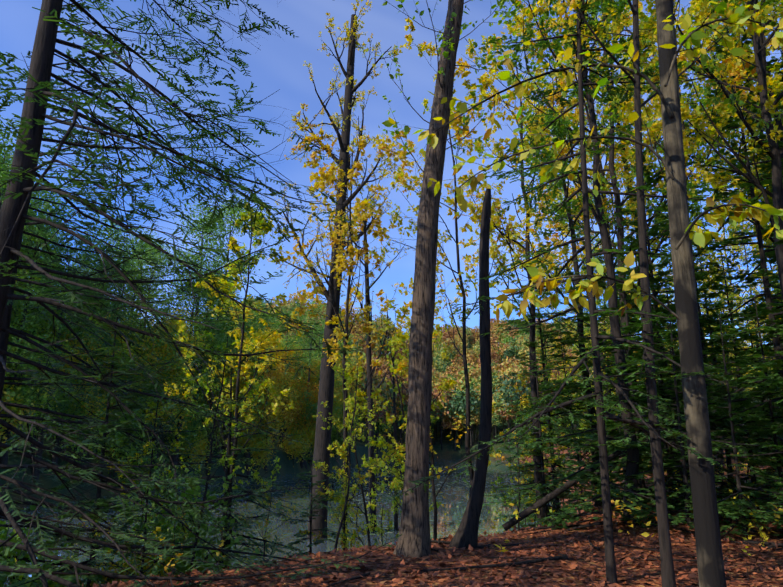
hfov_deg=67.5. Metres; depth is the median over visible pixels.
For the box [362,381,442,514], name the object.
tree sapling
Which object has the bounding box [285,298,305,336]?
hill tree
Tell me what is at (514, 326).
hill tree
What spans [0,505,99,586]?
bank shrub
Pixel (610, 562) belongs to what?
hemlock tree
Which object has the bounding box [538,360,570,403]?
hill tree
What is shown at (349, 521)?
tree sapling
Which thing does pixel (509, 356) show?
hill tree
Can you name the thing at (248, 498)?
young hemlock tree
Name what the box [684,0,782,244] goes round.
tree
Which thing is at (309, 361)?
tree
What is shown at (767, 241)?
tree
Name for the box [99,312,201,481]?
tree
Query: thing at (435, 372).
hill tree
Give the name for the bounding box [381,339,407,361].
hill tree
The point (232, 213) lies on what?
tree
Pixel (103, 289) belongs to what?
tree
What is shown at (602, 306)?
tree
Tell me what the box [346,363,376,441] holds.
hill tree
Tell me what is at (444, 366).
hill tree
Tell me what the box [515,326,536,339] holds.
hill tree
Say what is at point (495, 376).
hill tree
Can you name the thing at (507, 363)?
hill tree
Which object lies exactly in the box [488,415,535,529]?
tree sapling
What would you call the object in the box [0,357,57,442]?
tree
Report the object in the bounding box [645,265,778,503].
tree
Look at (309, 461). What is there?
tree
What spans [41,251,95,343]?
tree
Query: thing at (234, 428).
tree
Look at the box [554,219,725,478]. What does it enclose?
tree
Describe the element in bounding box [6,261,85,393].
tree
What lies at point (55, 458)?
tree
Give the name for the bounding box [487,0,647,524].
tree
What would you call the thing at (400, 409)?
hill tree
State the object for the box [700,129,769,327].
tree
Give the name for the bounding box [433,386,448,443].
hill tree
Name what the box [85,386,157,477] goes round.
tree
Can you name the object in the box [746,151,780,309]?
tree
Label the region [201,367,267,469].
tree
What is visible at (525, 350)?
hill tree
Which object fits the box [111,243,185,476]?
tree
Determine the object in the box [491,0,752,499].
tree
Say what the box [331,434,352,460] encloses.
tree
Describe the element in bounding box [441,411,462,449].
hill tree
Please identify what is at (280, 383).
tree
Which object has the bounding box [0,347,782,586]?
ground
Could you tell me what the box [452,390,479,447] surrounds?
hill tree
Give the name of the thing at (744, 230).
tree
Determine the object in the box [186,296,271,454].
tree
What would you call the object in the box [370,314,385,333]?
hill tree
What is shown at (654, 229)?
tree
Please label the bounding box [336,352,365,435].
tree
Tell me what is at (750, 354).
tree
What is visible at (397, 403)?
hill tree
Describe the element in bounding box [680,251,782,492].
tree
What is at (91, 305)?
tree
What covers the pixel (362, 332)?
hill tree
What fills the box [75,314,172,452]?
tree
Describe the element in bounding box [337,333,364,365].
hill tree
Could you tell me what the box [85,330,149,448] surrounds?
tree
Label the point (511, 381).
hill tree
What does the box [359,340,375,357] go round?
hill tree
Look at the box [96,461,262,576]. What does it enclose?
bank shrub
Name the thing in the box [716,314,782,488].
tree
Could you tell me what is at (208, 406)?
tree
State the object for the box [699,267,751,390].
tree
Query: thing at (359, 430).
tree sapling
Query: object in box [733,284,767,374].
tree
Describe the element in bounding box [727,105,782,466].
tree
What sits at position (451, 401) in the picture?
hill tree
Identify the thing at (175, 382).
tree
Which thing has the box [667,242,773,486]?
tree
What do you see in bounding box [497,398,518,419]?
hill tree
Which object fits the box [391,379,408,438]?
hill tree
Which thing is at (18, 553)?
bank shrub
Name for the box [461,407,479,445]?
hill tree
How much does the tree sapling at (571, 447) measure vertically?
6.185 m
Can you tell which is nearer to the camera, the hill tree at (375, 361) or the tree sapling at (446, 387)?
the tree sapling at (446, 387)
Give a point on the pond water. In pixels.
(454, 507)
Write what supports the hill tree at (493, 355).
on the ground
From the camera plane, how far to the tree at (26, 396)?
40.77 m
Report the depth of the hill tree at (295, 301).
182.75 m
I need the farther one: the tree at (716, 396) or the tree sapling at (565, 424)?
the tree at (716, 396)
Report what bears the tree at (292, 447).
on the ground
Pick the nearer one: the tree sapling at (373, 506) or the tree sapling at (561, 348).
the tree sapling at (373, 506)
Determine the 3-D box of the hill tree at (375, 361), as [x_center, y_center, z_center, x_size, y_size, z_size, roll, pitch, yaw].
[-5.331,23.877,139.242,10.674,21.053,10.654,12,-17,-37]
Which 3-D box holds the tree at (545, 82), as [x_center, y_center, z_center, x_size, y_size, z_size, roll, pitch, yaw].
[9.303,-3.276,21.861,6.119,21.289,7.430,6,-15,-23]
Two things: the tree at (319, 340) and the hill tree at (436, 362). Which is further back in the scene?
the hill tree at (436, 362)
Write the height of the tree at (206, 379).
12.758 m
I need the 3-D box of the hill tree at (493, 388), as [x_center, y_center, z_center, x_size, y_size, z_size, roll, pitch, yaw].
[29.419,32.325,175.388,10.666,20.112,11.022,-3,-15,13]
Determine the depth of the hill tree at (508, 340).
268.27 m
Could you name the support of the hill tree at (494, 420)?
on the ground
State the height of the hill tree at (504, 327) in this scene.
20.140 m
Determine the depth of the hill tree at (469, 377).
201.13 m
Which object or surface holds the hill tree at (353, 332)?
on the ground
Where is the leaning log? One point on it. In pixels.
(528, 511)
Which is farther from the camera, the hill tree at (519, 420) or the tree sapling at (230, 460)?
the hill tree at (519, 420)
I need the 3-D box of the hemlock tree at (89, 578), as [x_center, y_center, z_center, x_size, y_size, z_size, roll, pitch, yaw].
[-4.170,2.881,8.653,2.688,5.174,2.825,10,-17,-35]
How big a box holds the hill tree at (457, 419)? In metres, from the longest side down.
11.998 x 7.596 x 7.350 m
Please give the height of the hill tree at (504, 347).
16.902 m
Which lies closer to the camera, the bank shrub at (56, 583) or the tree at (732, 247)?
the bank shrub at (56, 583)
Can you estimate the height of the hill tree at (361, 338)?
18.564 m
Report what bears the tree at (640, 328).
on the ground
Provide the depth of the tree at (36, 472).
45.22 m
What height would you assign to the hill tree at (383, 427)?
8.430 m
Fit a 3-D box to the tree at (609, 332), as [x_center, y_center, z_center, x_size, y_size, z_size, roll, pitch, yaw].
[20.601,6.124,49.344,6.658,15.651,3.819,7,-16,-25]
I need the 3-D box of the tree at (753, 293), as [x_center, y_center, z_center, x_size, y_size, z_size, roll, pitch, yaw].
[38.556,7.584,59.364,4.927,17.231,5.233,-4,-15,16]
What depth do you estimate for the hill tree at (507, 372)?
152.31 m
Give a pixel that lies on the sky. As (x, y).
(278, 64)
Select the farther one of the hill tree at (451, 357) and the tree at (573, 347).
the hill tree at (451, 357)
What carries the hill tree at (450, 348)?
on the ground
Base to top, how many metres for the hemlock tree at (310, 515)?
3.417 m
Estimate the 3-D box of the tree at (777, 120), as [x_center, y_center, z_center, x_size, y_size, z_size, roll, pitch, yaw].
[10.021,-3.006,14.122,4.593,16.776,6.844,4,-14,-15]
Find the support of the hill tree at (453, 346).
on the ground
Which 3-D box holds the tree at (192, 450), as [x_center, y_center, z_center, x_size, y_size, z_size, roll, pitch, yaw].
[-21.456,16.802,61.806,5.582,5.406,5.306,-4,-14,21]
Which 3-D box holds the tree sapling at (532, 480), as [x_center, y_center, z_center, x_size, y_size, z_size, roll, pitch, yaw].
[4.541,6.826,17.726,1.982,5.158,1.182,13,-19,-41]
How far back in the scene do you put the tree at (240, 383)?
68.60 m
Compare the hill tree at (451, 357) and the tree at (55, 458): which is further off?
the hill tree at (451, 357)
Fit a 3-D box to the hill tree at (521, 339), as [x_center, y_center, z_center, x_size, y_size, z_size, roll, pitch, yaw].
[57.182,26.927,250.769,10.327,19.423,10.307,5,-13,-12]
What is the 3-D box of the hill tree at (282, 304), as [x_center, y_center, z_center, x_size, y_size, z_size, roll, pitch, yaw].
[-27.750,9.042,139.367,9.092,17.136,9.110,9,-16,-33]
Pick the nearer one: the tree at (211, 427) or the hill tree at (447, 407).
the tree at (211, 427)
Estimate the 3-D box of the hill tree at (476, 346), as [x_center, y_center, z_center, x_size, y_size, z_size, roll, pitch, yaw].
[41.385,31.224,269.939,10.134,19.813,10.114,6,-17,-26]
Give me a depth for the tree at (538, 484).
13.22 m
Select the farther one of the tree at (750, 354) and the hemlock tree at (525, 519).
the tree at (750, 354)
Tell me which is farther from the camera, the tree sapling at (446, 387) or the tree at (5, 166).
the tree at (5, 166)
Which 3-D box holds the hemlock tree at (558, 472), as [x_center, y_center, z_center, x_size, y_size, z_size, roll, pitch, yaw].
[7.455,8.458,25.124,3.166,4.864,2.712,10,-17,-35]
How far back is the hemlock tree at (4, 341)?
8.98 m
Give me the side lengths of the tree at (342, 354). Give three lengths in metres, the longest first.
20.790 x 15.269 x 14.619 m
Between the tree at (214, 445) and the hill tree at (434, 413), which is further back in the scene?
the hill tree at (434, 413)
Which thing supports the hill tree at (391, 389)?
on the ground
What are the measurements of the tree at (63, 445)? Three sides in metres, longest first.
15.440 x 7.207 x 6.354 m
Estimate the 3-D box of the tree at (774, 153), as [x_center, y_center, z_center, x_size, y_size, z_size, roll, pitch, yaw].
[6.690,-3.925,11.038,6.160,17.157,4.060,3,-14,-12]
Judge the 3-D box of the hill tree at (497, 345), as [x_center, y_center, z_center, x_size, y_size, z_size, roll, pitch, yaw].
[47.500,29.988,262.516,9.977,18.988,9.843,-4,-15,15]
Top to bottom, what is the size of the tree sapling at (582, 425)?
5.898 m
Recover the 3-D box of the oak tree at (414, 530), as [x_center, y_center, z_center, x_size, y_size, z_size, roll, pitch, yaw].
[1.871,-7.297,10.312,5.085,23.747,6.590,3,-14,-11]
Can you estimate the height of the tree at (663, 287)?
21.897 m
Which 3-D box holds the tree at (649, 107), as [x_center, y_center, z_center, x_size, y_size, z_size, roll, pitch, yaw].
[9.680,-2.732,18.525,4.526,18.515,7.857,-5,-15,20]
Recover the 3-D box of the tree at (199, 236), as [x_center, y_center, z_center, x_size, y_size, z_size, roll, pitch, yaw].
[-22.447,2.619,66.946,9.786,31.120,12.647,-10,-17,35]
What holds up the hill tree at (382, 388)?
on the ground
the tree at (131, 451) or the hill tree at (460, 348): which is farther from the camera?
the hill tree at (460, 348)
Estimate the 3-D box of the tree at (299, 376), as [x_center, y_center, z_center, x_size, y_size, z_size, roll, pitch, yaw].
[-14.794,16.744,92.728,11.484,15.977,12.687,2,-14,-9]
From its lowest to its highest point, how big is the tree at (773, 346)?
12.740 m
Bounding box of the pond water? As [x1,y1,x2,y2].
[0,459,560,586]
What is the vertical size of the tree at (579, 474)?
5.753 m
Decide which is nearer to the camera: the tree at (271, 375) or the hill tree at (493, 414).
the tree at (271, 375)
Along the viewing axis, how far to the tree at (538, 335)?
95.35 m
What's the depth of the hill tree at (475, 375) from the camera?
176.62 m
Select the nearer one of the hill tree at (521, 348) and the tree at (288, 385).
the tree at (288, 385)
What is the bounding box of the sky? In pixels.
[0,0,782,365]
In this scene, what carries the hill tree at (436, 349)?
on the ground
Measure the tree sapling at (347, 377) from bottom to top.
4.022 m
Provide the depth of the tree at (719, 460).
25.58 m
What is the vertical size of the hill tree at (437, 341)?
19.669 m
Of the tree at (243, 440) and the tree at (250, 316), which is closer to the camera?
the tree at (243, 440)
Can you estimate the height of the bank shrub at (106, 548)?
3.649 m
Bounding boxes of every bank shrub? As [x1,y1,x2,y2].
[0,504,45,586]
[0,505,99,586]
[35,558,111,586]
[77,530,176,586]
[95,509,259,583]
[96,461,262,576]
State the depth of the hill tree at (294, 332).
130.56 m
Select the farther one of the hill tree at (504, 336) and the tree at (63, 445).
the hill tree at (504, 336)
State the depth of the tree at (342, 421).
99.76 m
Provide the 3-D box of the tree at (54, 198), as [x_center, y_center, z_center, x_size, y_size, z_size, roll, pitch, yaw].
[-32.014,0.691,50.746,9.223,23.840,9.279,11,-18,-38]
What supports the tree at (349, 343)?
on the ground
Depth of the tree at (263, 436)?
77.07 m
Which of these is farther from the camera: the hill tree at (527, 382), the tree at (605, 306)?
the hill tree at (527, 382)
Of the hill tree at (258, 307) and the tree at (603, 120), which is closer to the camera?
the tree at (603, 120)
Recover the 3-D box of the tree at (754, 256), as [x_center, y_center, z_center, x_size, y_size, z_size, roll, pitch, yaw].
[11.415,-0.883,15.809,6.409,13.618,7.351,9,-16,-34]
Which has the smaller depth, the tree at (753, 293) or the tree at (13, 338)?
the tree at (13, 338)
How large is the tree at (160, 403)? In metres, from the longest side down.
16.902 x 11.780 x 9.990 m
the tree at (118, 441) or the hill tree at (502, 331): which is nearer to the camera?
the tree at (118, 441)
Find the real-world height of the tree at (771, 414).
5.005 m
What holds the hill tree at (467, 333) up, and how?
on the ground
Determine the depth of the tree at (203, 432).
67.67 m
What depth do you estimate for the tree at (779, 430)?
9.06 m
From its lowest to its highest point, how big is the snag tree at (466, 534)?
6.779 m
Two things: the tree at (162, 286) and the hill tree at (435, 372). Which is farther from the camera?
the hill tree at (435, 372)
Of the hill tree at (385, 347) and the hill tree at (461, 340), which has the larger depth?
the hill tree at (461, 340)
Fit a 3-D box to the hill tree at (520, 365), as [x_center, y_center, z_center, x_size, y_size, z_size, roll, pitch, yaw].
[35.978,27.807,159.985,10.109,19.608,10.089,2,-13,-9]
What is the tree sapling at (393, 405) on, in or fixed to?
on the ground
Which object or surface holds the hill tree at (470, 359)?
on the ground
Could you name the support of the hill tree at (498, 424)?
on the ground
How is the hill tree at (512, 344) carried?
on the ground
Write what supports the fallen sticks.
on the ground
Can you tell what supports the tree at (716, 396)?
on the ground
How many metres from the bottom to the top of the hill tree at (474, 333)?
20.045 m
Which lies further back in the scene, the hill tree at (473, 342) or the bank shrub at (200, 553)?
the hill tree at (473, 342)
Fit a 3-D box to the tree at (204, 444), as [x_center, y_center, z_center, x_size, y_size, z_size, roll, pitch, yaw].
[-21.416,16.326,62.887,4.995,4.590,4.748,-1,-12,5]
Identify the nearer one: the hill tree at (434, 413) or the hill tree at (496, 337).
the hill tree at (434, 413)
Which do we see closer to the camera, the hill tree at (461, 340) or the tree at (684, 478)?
the tree at (684, 478)
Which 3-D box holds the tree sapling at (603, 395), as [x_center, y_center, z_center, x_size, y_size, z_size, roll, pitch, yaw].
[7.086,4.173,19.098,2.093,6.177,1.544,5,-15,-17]
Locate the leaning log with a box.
[502,450,621,530]
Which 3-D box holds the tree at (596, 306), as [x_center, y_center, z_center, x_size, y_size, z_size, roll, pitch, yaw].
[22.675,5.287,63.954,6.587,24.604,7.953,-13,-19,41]
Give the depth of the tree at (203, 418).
63.08 m
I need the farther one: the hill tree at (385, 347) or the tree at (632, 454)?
the hill tree at (385, 347)
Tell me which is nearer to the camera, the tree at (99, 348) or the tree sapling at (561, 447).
the tree sapling at (561, 447)
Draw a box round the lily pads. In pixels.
[1,466,536,582]
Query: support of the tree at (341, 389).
on the ground
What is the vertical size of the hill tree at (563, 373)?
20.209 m
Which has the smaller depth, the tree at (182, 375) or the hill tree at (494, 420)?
the tree at (182, 375)
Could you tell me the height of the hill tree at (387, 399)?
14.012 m
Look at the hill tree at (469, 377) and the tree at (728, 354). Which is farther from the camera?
the hill tree at (469, 377)
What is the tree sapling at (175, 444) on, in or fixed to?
on the ground
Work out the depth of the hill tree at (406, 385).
145.41 m
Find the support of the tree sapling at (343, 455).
on the ground
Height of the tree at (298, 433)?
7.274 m
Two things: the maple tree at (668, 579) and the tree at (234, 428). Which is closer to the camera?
the maple tree at (668, 579)
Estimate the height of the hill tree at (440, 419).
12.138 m
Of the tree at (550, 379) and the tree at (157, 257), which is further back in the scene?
the tree at (550, 379)
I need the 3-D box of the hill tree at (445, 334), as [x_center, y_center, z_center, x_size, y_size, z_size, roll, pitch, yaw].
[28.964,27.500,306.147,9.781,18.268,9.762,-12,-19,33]
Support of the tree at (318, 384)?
on the ground
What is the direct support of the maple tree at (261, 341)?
on the ground
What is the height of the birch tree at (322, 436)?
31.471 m
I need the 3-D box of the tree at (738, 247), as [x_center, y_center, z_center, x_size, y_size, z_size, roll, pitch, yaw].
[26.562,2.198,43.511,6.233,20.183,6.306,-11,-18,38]
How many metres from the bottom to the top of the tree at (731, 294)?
15.335 m
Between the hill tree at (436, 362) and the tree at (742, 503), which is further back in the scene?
the hill tree at (436, 362)
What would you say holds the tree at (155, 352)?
on the ground
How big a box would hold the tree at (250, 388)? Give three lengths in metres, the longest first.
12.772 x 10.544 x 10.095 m
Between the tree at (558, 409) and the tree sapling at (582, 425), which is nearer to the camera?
the tree sapling at (582, 425)
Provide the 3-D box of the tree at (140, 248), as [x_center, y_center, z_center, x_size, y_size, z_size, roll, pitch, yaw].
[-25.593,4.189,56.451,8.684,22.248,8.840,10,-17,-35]
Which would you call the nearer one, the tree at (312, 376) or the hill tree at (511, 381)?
the tree at (312, 376)
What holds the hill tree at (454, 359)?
on the ground
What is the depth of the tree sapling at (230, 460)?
9.80 m
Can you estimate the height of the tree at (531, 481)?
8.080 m
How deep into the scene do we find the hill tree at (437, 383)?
179.87 m
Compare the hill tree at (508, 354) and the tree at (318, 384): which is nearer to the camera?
the tree at (318, 384)
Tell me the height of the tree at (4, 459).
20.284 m
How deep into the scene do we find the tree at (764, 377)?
11.39 m
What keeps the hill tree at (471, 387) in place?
on the ground
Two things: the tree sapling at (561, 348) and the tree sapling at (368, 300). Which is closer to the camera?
the tree sapling at (561, 348)
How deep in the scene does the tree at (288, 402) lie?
88.13 m
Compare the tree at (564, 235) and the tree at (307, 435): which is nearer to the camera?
the tree at (564, 235)
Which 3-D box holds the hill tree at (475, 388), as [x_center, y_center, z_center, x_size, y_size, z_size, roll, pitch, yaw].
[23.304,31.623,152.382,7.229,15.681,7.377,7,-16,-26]
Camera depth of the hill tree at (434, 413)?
149.88 m
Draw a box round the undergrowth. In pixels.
[152,453,782,584]
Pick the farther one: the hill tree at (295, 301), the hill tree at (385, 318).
the hill tree at (385, 318)
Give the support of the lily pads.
on the pond water
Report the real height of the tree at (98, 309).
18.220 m
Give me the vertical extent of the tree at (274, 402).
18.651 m
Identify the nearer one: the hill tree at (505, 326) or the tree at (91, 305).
the tree at (91, 305)
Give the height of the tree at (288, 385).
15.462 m
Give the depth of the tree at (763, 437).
23.08 m
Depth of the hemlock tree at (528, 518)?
18.72 m
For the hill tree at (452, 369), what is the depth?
221.03 m
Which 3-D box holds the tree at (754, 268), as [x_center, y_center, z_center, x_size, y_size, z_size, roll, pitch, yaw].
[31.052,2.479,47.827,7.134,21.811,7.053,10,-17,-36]
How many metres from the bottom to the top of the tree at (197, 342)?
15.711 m
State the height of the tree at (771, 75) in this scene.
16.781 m
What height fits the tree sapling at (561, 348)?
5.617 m
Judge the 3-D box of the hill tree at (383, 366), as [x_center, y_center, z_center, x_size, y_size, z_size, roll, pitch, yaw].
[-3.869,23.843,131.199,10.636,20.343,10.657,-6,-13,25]
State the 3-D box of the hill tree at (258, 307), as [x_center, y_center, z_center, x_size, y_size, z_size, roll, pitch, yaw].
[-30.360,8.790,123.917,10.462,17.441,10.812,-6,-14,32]
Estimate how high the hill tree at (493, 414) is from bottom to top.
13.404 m
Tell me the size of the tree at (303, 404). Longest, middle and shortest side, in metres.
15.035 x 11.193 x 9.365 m
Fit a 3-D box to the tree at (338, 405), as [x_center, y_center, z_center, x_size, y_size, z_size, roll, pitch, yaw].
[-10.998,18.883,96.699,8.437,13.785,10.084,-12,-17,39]
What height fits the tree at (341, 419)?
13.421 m
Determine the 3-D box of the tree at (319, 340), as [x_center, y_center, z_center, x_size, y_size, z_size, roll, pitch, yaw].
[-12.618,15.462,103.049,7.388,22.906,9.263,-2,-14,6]
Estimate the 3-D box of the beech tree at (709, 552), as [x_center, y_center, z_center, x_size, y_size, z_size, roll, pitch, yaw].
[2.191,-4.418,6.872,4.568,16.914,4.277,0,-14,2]
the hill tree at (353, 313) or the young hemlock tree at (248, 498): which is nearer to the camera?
the young hemlock tree at (248, 498)
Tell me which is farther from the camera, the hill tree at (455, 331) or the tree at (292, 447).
the hill tree at (455, 331)
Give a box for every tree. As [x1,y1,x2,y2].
[0,0,232,586]
[0,0,416,586]
[0,115,59,351]
[0,148,60,349]
[0,166,81,369]
[0,179,79,435]
[0,192,91,464]
[0,326,73,456]
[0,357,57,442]
[3,317,160,586]
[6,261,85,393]
[6,269,27,381]
[10,311,120,465]
[14,231,112,479]
[17,224,66,390]
[21,260,96,455]
[30,386,111,465]
[33,277,117,452]
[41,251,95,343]
[51,224,134,465]
[54,314,121,438]
[56,252,117,434]
[62,267,128,453]
[72,245,137,460]
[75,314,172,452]
[77,214,166,438]
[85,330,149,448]
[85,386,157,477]
[90,305,200,482]
[90,398,166,478]
[94,326,217,487]
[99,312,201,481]
[105,234,174,451]
[106,304,216,469]
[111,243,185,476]
[112,318,190,418]
[116,233,170,318]
[126,306,189,436]
[142,192,235,427]
[150,368,303,574]
[151,366,194,432]
[152,317,206,441]
[161,421,206,467]
[164,203,308,560]
[164,235,239,486]
[164,402,217,456]
[171,432,212,472]
[177,357,233,428]
[178,263,239,462]
[181,428,211,467]
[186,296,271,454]
[188,192,270,448]
[190,290,242,464]
[196,271,250,475]
[197,390,259,455]
[199,359,276,448]
[200,317,267,449]
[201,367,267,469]
[204,336,258,447]
[216,413,256,443]
[228,296,275,333]
[231,295,272,346]
[237,424,264,459]
[240,307,277,474]
[243,401,293,457]
[250,329,307,470]
[254,337,292,418]
[256,300,280,339]
[258,338,294,438]
[258,353,310,442]
[261,347,293,426]
[265,297,291,329]
[266,0,403,538]
[269,302,307,446]
[269,375,306,446]
[273,330,307,439]
[276,347,319,427]
[277,416,314,453]
[278,332,313,424]
[278,414,315,459]
[279,426,312,466]
[281,363,318,468]
[282,110,433,548]
[282,364,319,433]
[282,454,350,558]
[283,314,321,354]
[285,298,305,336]
[288,313,324,467]
[288,354,341,410]
[289,295,306,312]
[289,397,334,467]
[292,307,323,336]
[295,299,325,359]
[295,353,342,453]
[305,320,338,392]
[310,303,326,319]
[313,341,358,375]
[316,375,343,428]
[317,354,350,426]
[331,398,362,442]
[331,420,340,438]
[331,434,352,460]
[333,377,343,419]
[333,378,363,456]
[335,336,356,445]
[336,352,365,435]
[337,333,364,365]
[339,305,355,324]
[342,320,358,337]
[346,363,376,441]
[351,364,381,438]
[352,334,371,355]
[353,17,550,496]
[355,372,385,443]
[356,350,396,386]
[357,324,377,345]
[357,332,380,355]
[357,393,385,417]
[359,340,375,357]
[360,0,517,557]
[360,385,392,437]
[362,357,400,440]
[364,400,392,453]
[365,374,397,443]
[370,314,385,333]
[374,417,393,454]
[375,331,394,356]
[376,314,393,332]
[380,0,773,583]
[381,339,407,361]
[382,0,782,586]
[382,375,404,439]
[387,368,408,444]
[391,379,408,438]
[391,401,407,451]
[430,387,456,449]
[430,410,437,423]
[431,406,445,444]
[432,332,444,348]
[432,356,449,372]
[432,367,439,382]
[433,342,443,360]
[433,348,449,365]
[433,378,453,399]
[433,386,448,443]
[435,361,455,377]
[435,375,453,431]
[437,341,457,362]
[439,387,470,450]
[440,330,452,342]
[440,338,457,363]
[441,338,459,362]
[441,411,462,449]
[443,0,604,526]
[443,327,458,341]
[444,362,459,378]
[448,339,468,376]
[449,189,491,548]
[449,411,471,444]
[450,383,464,434]
[451,353,462,368]
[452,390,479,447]
[453,378,476,400]
[454,330,469,343]
[454,362,480,433]
[454,386,480,445]
[455,336,469,348]
[456,367,480,387]
[458,352,477,367]
[460,326,473,341]
[461,0,658,505]
[461,349,477,371]
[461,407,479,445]
[465,403,479,443]
[467,329,479,344]
[470,341,479,355]
[470,385,480,411]
[471,333,479,345]
[471,371,499,432]
[475,370,508,438]
[476,349,500,367]
[482,331,591,527]
[484,248,637,519]
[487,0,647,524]
[490,325,507,339]
[490,327,500,344]
[490,337,586,522]
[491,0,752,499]
[491,340,503,357]
[492,385,524,447]
[492,394,505,443]
[492,412,501,446]
[492,416,505,435]
[493,320,507,336]
[494,320,513,331]
[494,356,518,376]
[494,371,530,449]
[495,361,529,436]
[497,330,508,343]
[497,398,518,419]
[498,335,515,348]
[500,342,516,356]
[501,348,521,362]
[501,349,519,363]
[507,324,519,336]
[507,327,520,340]
[507,337,525,355]
[508,360,529,426]
[510,1,660,481]
[510,104,672,472]
[512,181,609,347]
[512,409,528,437]
[513,335,528,350]
[513,488,536,528]
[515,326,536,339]
[515,338,528,358]
[516,363,550,390]
[517,340,540,359]
[517,430,569,524]
[520,266,694,530]
[523,0,717,490]
[528,328,562,403]
[532,0,782,586]
[532,348,653,515]
[536,434,580,525]
[537,344,565,446]
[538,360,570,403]
[543,367,571,450]
[544,296,591,460]
[545,234,733,512]
[550,360,582,381]
[552,98,736,479]
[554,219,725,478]
[557,361,576,445]
[565,328,612,448]
[567,237,633,392]
[573,236,776,519]
[573,237,618,355]
[588,150,778,505]
[597,264,641,370]
[600,281,640,384]
[603,0,782,298]
[608,293,760,525]
[609,15,723,475]
[610,0,771,399]
[622,0,782,300]
[629,255,678,364]
[635,27,782,472]
[640,262,745,448]
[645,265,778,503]
[650,259,685,438]
[652,1,781,251]
[656,299,725,461]
[659,286,719,424]
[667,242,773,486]
[667,345,767,442]
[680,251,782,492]
[680,314,782,541]
[682,46,782,437]
[683,0,782,236]
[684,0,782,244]
[693,186,773,456]
[699,0,782,201]
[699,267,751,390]
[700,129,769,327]
[701,201,780,438]
[701,275,754,390]
[705,109,782,439]
[707,298,766,466]
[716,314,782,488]
[717,298,782,524]
[719,203,782,349]
[722,116,780,299]
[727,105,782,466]
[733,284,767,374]
[740,318,771,390]
[744,286,776,397]
[745,225,782,424]
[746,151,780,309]
[753,284,782,423]
[754,425,782,518]
[757,386,782,476]
[768,3,782,117]
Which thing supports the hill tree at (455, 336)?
on the ground
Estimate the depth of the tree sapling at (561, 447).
18.64 m
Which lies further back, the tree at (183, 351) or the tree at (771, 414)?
the tree at (183, 351)
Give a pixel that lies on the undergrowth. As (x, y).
(762, 534)
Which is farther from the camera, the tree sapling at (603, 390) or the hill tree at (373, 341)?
the hill tree at (373, 341)
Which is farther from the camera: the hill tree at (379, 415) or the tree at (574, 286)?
the hill tree at (379, 415)
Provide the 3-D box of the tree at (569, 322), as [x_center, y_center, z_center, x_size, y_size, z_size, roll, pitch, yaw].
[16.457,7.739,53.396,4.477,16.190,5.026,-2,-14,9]
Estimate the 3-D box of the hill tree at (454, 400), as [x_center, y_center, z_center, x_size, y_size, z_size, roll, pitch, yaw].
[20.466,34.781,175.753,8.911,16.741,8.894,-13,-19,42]
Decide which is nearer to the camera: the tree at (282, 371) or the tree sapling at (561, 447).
the tree sapling at (561, 447)
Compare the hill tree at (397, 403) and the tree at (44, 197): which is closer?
the tree at (44, 197)
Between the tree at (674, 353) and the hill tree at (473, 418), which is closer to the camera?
the tree at (674, 353)
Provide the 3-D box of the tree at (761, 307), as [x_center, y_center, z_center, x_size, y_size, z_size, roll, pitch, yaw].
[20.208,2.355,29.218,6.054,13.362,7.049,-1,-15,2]
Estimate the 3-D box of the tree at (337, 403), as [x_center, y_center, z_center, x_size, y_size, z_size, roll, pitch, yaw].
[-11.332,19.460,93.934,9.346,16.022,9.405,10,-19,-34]
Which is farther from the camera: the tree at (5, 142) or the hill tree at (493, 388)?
the hill tree at (493, 388)
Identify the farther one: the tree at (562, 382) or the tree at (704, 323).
the tree at (562, 382)
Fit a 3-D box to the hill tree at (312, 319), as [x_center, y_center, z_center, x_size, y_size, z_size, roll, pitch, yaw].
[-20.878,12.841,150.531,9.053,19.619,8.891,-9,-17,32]
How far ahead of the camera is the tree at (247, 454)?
76.04 m
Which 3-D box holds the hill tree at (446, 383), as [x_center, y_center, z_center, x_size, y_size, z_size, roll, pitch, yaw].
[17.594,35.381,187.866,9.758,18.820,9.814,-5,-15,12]
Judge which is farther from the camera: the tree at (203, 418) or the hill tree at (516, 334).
the hill tree at (516, 334)
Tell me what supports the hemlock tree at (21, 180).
on the ground
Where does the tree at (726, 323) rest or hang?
on the ground
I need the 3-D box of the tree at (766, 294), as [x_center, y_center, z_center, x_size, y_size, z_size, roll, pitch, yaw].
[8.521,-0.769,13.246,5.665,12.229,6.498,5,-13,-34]
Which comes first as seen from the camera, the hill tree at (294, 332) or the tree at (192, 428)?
the tree at (192, 428)
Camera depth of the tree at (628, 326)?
14.11 m
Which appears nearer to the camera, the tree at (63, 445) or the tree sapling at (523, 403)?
the tree sapling at (523, 403)
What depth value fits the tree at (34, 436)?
45.78 m
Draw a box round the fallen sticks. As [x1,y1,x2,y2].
[180,487,782,586]
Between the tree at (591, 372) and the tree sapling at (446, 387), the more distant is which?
the tree at (591, 372)
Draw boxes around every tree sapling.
[76,401,188,575]
[151,329,280,571]
[238,475,295,563]
[298,440,366,551]
[313,365,389,552]
[325,362,389,545]
[337,180,413,530]
[340,511,361,549]
[354,300,443,485]
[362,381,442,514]
[363,483,393,544]
[370,277,504,539]
[375,370,443,535]
[379,359,407,529]
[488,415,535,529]
[499,374,563,520]
[519,439,547,526]
[529,335,611,507]
[531,411,567,518]
[542,371,591,513]
[543,404,586,500]
[570,366,605,506]
[573,340,622,442]
[582,333,617,496]
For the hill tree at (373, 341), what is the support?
on the ground
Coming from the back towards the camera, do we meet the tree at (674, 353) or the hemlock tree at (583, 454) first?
the tree at (674, 353)
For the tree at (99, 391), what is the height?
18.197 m
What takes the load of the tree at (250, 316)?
on the ground
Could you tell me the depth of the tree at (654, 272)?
58.20 m
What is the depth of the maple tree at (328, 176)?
13.98 m
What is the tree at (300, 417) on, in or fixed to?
on the ground
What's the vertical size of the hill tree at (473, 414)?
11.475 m
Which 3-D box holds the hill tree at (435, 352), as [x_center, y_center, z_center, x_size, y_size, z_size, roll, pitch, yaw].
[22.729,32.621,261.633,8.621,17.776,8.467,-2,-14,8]

